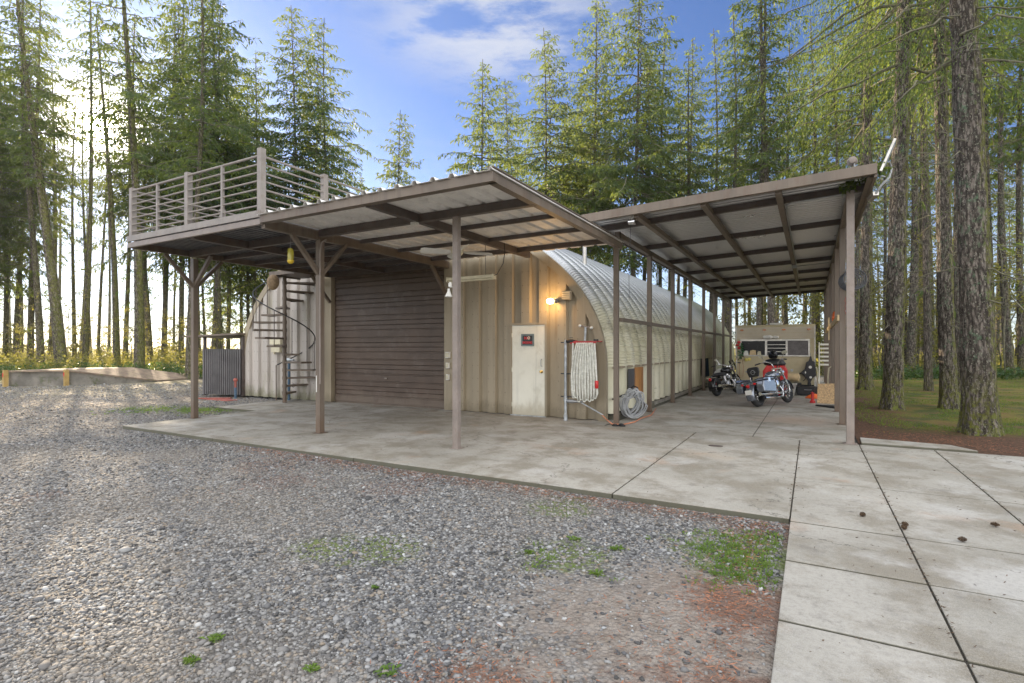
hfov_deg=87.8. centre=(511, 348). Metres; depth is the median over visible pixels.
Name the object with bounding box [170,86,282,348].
fir tree
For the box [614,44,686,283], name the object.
fir tree
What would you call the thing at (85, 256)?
fir tree
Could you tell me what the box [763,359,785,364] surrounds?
black jacket
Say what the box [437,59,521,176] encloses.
fir tree
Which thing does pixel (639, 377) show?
wooden board
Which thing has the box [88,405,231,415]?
grass patch
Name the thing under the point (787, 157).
fir tree
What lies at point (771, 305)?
fir tree
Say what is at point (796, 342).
travel trailer
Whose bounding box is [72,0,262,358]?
fir tree
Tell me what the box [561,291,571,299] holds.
vent box
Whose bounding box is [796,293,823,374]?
sapling
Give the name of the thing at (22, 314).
fir tree
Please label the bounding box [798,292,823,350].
sapling
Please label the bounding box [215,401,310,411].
concrete apron edge
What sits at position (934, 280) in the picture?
sapling
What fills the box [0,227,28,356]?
fir tree
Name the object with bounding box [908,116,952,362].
fir tree
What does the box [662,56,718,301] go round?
fir tree
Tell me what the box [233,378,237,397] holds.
drain pipe
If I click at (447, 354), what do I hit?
switch box
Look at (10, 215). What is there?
fir tree
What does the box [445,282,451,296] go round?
flood lamp
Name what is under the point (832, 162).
fir tree
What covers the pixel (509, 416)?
hut floor
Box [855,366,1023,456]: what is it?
lawn
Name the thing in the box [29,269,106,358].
sapling
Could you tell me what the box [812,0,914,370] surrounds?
fir tree
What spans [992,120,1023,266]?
fir tree
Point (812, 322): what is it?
fir tree
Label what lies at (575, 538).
weed
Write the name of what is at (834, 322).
lumber board
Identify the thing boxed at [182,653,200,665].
weed
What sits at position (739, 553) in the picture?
creeping grass
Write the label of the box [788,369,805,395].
air compressor
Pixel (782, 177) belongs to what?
fir tree
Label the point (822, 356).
white rack
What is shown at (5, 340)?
fir tree
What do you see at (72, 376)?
loading ramp
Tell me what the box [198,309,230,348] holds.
sapling
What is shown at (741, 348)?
artificial roses
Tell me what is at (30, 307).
sapling
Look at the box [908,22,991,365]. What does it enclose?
fir tree
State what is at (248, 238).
raised deck
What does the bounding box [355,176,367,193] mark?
fir tree
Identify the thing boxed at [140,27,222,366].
fir tree
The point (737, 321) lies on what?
sapling
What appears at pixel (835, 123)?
fir tree
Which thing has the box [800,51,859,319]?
fir tree
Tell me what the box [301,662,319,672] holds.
weed
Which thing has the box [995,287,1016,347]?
sapling
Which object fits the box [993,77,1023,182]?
fir tree
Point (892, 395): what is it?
fir tree
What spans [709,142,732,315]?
fir tree
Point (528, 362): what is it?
entry door
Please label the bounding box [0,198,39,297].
fir tree
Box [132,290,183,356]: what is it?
sapling
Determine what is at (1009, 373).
dark undergrowth
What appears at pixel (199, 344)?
fir tree
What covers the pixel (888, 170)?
fir tree
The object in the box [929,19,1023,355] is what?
fir tree
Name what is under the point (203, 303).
fir tree
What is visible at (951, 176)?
fir tree
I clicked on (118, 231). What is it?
fir tree
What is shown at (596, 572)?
weed
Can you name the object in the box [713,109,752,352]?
fir tree
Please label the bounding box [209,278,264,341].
sapling
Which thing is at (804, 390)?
black toolbox
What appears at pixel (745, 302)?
fir tree
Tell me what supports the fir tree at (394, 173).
on the gravel ground at (602, 651)
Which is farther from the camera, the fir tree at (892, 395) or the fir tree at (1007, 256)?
the fir tree at (1007, 256)
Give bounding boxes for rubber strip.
[815,404,833,407]
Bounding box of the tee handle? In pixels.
[578,324,592,340]
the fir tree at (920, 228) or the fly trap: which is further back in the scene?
the fir tree at (920, 228)
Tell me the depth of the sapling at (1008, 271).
40.34 m
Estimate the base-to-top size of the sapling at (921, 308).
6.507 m
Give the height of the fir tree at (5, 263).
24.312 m
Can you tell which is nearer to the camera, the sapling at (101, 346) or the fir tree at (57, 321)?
the fir tree at (57, 321)
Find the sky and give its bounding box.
[0,0,1023,348]
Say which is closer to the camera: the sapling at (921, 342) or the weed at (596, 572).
the weed at (596, 572)
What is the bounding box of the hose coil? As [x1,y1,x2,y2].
[619,385,647,418]
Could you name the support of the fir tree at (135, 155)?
on the gravel ground at (602, 651)
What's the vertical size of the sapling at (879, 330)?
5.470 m
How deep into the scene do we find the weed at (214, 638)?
2.93 m
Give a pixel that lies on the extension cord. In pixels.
(631, 422)
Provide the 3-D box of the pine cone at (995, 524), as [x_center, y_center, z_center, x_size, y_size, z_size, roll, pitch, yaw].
[4.186,1.526,4.610,0.064,0.052,0.051,0,0,29]
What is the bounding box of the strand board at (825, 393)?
[817,384,833,403]
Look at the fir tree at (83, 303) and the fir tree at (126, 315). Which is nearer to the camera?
the fir tree at (126, 315)
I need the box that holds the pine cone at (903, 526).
[901,524,906,529]
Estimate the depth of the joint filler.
3.41 m
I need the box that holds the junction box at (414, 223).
[410,222,418,225]
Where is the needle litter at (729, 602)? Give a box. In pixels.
[181,382,1023,682]
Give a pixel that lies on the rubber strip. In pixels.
(830, 406)
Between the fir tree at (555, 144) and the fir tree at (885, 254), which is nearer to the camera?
the fir tree at (885, 254)
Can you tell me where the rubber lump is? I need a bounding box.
[612,423,625,426]
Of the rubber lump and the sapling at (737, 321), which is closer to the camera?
the rubber lump
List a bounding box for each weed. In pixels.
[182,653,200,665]
[198,630,225,642]
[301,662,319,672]
[373,663,401,676]
[566,535,580,541]
[587,568,604,576]
[608,545,624,551]
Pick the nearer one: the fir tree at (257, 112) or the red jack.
the red jack
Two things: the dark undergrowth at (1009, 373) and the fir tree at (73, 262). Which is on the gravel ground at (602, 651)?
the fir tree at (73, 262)
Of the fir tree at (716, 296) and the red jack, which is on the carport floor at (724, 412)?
the red jack
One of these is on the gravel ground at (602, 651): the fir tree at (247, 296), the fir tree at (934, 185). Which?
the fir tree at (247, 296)
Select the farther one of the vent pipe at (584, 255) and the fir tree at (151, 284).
the fir tree at (151, 284)
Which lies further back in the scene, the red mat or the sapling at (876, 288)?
the sapling at (876, 288)
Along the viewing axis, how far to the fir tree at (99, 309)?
50.09 m
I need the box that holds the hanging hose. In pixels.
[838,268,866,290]
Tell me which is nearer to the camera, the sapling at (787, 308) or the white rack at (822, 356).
the white rack at (822, 356)
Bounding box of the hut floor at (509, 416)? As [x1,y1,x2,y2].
[279,399,612,425]
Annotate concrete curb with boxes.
[860,437,977,452]
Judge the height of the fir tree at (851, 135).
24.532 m
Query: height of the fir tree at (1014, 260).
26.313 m
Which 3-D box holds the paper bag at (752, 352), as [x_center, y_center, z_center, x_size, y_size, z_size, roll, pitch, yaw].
[8.415,0.150,18.589,0.220,0.176,0.055,0,0,29]
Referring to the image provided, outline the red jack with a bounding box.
[810,388,814,402]
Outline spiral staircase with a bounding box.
[252,271,315,402]
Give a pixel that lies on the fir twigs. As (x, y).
(849, 184)
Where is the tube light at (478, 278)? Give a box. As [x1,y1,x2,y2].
[446,243,504,282]
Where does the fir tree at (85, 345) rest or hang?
on the gravel ground at (602, 651)
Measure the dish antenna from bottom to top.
0.846 m
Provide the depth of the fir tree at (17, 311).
42.24 m
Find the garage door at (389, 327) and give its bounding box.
[335,268,443,408]
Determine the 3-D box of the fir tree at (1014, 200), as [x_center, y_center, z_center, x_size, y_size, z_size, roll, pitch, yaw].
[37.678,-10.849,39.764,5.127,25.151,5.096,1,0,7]
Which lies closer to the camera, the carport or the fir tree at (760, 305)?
the carport
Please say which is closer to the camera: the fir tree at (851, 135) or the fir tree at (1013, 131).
the fir tree at (1013, 131)
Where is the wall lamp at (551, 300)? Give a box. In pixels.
[547,298,558,303]
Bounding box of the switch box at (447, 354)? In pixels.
[445,352,450,357]
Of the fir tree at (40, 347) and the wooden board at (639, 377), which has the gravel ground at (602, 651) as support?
the fir tree at (40, 347)
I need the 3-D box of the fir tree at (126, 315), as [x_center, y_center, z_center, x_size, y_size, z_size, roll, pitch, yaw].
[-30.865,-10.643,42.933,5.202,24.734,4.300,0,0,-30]
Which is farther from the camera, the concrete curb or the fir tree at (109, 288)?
the fir tree at (109, 288)
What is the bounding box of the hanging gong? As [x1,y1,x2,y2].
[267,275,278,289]
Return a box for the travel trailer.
[736,323,814,387]
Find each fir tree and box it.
[0,0,101,362]
[0,0,101,364]
[0,0,105,368]
[0,8,99,357]
[0,36,86,363]
[0,62,78,362]
[0,71,61,276]
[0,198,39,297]
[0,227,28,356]
[0,275,12,311]
[2,128,27,354]
[35,65,86,363]
[37,0,134,364]
[46,138,86,347]
[48,68,107,360]
[51,71,109,357]
[58,0,204,368]
[65,164,102,352]
[71,18,146,366]
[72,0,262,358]
[76,78,127,355]
[82,135,130,355]
[87,13,174,362]
[88,76,155,366]
[95,61,178,333]
[115,2,197,364]
[124,169,169,352]
[125,0,283,379]
[128,0,302,348]
[140,3,278,348]
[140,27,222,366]
[147,224,179,348]
[159,255,187,352]
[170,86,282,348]
[171,68,288,340]
[175,224,208,357]
[177,144,210,334]
[200,269,245,348]
[204,78,256,348]
[225,7,361,272]
[231,52,286,322]
[231,269,277,323]
[248,18,373,284]
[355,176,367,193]
[361,113,423,192]
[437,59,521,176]
[480,81,547,193]
[499,28,626,258]
[532,0,672,262]
[537,104,610,263]
[550,84,640,266]
[570,0,729,280]
[582,87,632,266]
[613,25,712,289]
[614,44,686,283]
[652,267,664,285]
[653,37,728,297]
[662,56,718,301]
[662,140,682,293]
[665,88,710,294]
[671,28,758,312]
[682,4,799,342]
[697,0,830,324]
[703,78,753,321]
[706,0,812,324]
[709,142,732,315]
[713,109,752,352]
[724,0,1023,410]
[730,64,785,324]
[738,299,755,324]
[753,121,785,324]
[754,0,987,389]
[769,36,825,324]
[770,71,833,328]
[771,103,805,322]
[772,0,1023,409]
[783,19,852,368]
[788,0,1023,436]
[789,50,854,323]
[794,0,880,231]
[797,82,843,323]
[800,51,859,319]
[803,13,887,246]
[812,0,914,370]
[823,24,919,364]
[828,12,908,324]
[829,2,926,363]
[835,0,1023,390]
[851,0,1023,392]
[858,0,953,375]
[858,61,933,358]
[860,146,909,291]
[872,84,935,329]
[873,206,887,351]
[874,4,981,367]
[874,57,920,274]
[879,28,952,360]
[907,134,952,358]
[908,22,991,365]
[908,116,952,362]
[910,109,953,257]
[917,21,1009,266]
[928,0,1023,336]
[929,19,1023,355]
[934,66,1015,260]
[953,0,1023,376]
[979,0,1023,345]
[982,0,1023,370]
[988,58,1023,360]
[989,37,1023,358]
[990,163,1015,361]
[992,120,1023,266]
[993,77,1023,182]
[993,182,1023,327]
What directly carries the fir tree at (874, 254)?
on the lawn at (1016, 439)
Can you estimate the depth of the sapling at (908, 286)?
31.02 m
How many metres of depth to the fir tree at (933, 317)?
30.82 m
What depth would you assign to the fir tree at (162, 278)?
59.82 m
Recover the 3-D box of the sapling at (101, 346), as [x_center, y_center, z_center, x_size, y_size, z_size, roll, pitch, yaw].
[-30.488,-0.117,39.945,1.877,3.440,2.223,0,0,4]
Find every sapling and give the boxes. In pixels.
[0,322,26,356]
[1,303,69,354]
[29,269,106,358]
[64,313,99,361]
[89,324,127,358]
[98,305,153,360]
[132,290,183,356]
[158,315,186,363]
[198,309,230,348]
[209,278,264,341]
[716,299,767,345]
[721,299,767,344]
[736,296,820,323]
[753,292,823,333]
[753,295,823,337]
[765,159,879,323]
[792,283,881,337]
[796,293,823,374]
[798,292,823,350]
[801,237,909,319]
[819,275,885,336]
[855,215,936,369]
[855,295,908,376]
[872,231,937,340]
[872,240,935,315]
[872,268,937,364]
[873,299,920,347]
[904,297,937,358]
[905,234,1001,328]
[907,229,999,315]
[908,197,1015,308]
[920,193,1023,377]
[934,259,1016,344]
[934,266,1010,340]
[953,202,1023,353]
[994,263,1023,368]
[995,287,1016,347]
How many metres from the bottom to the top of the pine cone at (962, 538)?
0.052 m
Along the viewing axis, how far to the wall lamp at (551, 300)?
11.68 m
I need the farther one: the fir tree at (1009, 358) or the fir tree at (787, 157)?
the fir tree at (787, 157)
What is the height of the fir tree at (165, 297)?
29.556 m
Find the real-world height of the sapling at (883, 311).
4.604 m
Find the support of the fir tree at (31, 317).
on the gravel ground at (602, 651)
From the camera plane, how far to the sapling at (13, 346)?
39.88 m
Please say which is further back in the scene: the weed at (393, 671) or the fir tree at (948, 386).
the fir tree at (948, 386)
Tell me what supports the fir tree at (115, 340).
on the gravel ground at (602, 651)
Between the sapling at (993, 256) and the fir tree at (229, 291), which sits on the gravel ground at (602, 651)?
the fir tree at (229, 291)
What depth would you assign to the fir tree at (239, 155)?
39.18 m
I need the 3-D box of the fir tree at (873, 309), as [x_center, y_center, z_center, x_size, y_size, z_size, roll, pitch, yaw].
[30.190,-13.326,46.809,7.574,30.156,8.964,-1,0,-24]
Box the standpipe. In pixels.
[561,339,602,420]
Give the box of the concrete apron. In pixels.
[123,404,798,523]
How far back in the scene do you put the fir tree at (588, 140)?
43.47 m
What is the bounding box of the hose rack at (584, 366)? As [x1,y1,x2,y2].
[570,339,601,401]
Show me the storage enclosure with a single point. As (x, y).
(223, 369)
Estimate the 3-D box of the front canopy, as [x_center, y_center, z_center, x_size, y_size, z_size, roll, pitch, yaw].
[-0.910,-0.327,9.737,4.465,3.750,5.160,0,0,29]
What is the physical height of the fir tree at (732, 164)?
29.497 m
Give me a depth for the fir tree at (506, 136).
57.49 m
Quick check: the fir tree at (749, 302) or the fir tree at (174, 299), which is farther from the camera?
the fir tree at (174, 299)
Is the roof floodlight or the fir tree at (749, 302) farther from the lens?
the fir tree at (749, 302)
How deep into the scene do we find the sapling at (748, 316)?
38.35 m
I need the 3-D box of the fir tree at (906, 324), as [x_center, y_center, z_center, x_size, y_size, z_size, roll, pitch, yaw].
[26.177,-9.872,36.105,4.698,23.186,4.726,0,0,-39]
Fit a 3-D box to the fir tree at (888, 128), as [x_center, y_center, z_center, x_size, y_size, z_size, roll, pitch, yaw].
[25.141,-11.636,38.180,5.420,26.745,5.452,0,0,-32]
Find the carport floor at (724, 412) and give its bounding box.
[606,381,845,442]
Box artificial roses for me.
[736,341,745,374]
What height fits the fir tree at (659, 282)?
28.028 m
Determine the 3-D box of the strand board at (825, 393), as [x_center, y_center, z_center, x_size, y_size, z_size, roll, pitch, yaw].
[8.849,1.270,14.955,0.480,0.560,0.145,0,0,29]
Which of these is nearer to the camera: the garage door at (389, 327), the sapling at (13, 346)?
the garage door at (389, 327)
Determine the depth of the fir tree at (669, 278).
55.09 m
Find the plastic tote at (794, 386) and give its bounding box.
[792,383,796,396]
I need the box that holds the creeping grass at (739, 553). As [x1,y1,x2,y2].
[521,523,786,593]
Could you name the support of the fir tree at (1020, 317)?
on the lawn at (1016, 439)
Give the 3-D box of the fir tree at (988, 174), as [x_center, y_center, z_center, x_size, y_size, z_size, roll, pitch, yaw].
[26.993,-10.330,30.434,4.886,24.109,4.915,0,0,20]
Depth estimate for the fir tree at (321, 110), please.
42.08 m
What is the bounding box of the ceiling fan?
[420,244,492,258]
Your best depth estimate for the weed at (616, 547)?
4.22 m
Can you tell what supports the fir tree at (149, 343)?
on the gravel ground at (602, 651)
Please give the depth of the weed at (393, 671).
2.62 m
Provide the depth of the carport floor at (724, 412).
11.73 m
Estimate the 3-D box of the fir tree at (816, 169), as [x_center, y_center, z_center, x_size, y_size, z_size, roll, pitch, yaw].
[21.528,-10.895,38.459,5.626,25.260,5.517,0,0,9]
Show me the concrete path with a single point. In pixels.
(965, 579)
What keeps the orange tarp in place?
on the carport floor at (724, 412)
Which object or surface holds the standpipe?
on the hut floor at (509, 416)
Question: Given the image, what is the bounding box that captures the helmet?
[768,350,777,358]
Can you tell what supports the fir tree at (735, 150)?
on the gravel ground at (602, 651)
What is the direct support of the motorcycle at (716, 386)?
on the carport floor at (724, 412)
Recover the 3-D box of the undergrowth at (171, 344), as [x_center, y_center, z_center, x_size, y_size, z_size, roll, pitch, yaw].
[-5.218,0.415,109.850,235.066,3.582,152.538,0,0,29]
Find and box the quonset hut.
[244,249,734,421]
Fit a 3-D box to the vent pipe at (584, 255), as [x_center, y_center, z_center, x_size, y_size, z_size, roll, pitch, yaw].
[1.894,-2.375,13.850,0.180,1.050,0.180,0,0,29]
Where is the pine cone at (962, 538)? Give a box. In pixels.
[957,536,966,541]
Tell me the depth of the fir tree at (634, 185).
39.38 m
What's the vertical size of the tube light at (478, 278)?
0.727 m
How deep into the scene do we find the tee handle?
11.29 m
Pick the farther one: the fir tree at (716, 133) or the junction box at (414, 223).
the fir tree at (716, 133)
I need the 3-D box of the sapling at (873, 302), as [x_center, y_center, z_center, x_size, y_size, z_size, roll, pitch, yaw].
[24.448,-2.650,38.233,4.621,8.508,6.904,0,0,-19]
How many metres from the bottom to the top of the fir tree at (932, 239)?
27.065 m
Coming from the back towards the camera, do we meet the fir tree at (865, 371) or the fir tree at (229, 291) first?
the fir tree at (229, 291)
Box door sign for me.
[521,334,533,345]
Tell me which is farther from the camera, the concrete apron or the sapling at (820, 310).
the sapling at (820, 310)
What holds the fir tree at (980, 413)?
on the lawn at (1016, 439)
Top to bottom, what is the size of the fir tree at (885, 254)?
25.142 m
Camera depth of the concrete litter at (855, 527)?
5.08 m
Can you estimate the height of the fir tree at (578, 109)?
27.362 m
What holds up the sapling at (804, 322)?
on the gravel ground at (602, 651)
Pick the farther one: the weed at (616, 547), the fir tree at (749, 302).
the fir tree at (749, 302)
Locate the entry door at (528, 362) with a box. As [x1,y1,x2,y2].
[512,325,544,415]
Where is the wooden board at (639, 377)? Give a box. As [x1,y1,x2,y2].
[635,367,642,391]
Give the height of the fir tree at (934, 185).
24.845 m
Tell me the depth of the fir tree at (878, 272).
74.35 m
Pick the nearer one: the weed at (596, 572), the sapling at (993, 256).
the weed at (596, 572)
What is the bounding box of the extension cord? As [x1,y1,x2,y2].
[602,408,655,424]
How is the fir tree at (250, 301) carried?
on the gravel ground at (602, 651)
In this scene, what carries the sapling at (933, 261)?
on the lawn at (1016, 439)
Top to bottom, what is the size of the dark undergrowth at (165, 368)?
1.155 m
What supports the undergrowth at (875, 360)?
on the gravel ground at (602, 651)
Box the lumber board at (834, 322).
[825,315,838,339]
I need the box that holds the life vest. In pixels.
[800,353,815,385]
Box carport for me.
[581,163,876,444]
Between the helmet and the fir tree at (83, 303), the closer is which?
the helmet
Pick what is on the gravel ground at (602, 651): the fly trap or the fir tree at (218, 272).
the fir tree at (218, 272)
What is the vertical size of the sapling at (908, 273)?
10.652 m
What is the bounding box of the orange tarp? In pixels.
[805,394,816,398]
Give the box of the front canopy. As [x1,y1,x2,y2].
[257,165,623,449]
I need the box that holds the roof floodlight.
[847,156,857,166]
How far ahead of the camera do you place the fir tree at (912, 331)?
29.66 m
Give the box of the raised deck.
[127,147,448,433]
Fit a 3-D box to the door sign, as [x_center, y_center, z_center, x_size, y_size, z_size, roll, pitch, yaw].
[0.354,-0.185,12.143,0.330,0.280,0.019,0,0,29]
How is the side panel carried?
attached to the quonset hut
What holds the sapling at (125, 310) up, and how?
on the gravel ground at (602, 651)
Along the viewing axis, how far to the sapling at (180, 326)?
35.91 m
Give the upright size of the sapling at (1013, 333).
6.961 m
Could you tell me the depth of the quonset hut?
13.71 m
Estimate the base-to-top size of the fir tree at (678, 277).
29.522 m
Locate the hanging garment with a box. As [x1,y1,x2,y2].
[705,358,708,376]
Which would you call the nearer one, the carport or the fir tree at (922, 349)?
the carport
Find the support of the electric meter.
attached to the quonset hut
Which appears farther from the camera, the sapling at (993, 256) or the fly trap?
the sapling at (993, 256)
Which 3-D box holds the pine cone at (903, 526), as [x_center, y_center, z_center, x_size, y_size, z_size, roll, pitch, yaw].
[3.348,1.526,4.544,0.051,0.052,0.064,0,0,29]
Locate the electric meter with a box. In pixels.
[270,339,282,353]
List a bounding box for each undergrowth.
[0,346,225,375]
[0,359,202,377]
[9,337,1014,360]
[734,347,1023,376]
[855,362,1023,379]
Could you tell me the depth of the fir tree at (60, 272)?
57.97 m
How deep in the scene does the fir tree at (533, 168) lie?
42.91 m
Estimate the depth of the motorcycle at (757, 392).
14.11 m
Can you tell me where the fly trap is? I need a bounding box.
[287,237,293,263]
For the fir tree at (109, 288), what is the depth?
59.84 m
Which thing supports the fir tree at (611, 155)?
on the gravel ground at (602, 651)
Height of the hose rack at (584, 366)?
1.330 m
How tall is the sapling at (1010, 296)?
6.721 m
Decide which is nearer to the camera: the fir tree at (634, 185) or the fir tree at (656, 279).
the fir tree at (634, 185)
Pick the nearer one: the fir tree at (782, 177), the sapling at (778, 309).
the sapling at (778, 309)
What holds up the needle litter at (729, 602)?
on the gravel ground at (602, 651)
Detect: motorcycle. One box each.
[705,355,740,395]
[736,350,793,406]
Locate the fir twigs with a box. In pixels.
[838,162,892,195]
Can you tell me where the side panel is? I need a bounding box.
[628,368,634,389]
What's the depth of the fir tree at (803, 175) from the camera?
43.67 m
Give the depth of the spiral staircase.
15.09 m
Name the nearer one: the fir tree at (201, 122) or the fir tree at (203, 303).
the fir tree at (201, 122)
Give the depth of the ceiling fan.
9.48 m
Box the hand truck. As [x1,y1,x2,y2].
[816,366,830,385]
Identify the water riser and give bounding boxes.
[287,358,294,399]
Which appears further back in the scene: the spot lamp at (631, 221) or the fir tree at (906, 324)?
the fir tree at (906, 324)
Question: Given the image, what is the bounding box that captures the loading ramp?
[2,367,199,386]
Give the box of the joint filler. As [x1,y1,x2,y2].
[608,389,1023,682]
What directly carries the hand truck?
on the carport floor at (724, 412)
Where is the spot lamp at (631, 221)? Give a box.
[628,216,635,298]
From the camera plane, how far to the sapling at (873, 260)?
32.53 m
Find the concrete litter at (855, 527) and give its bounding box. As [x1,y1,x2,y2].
[184,401,1023,676]
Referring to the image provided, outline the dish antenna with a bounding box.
[867,138,895,201]
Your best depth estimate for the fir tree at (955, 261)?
18.68 m
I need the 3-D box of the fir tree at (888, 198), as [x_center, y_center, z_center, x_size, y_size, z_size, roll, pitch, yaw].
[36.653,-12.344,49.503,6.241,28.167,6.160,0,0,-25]
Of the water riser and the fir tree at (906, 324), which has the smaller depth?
the water riser
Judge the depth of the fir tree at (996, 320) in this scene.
43.83 m
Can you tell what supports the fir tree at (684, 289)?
on the gravel ground at (602, 651)
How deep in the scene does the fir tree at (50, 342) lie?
43.94 m
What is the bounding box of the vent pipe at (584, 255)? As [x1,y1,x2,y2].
[583,246,586,263]
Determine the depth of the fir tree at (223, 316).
66.43 m
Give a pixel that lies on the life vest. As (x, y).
(809, 371)
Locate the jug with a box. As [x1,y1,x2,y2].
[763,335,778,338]
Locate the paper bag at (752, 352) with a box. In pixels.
[749,350,755,354]
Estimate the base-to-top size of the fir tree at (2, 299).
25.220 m
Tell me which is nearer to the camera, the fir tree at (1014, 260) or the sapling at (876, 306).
the sapling at (876, 306)
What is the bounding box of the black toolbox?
[797,386,817,394]
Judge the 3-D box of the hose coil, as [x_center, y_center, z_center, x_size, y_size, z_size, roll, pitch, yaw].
[2.628,1.164,11.535,0.596,0.720,0.286,0,0,2]
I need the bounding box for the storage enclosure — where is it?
[182,333,244,395]
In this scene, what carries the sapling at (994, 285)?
on the lawn at (1016, 439)
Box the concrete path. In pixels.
[771,440,1023,682]
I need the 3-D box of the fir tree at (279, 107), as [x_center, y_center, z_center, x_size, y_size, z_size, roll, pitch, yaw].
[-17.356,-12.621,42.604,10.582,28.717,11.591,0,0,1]
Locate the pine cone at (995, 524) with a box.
[990,521,999,526]
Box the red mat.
[198,397,235,400]
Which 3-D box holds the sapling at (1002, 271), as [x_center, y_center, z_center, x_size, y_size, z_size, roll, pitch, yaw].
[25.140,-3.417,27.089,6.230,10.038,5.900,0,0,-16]
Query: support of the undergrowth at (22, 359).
on the gravel ground at (602, 651)
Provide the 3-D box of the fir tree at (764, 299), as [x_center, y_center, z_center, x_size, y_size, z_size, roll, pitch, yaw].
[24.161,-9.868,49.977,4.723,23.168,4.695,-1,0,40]
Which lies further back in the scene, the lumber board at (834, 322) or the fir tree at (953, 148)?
the fir tree at (953, 148)
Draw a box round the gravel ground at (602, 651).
[0,349,880,682]
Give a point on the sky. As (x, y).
(416, 59)
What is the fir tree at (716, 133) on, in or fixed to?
on the gravel ground at (602, 651)
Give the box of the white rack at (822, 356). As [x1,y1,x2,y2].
[819,342,828,383]
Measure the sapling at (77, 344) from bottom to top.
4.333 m

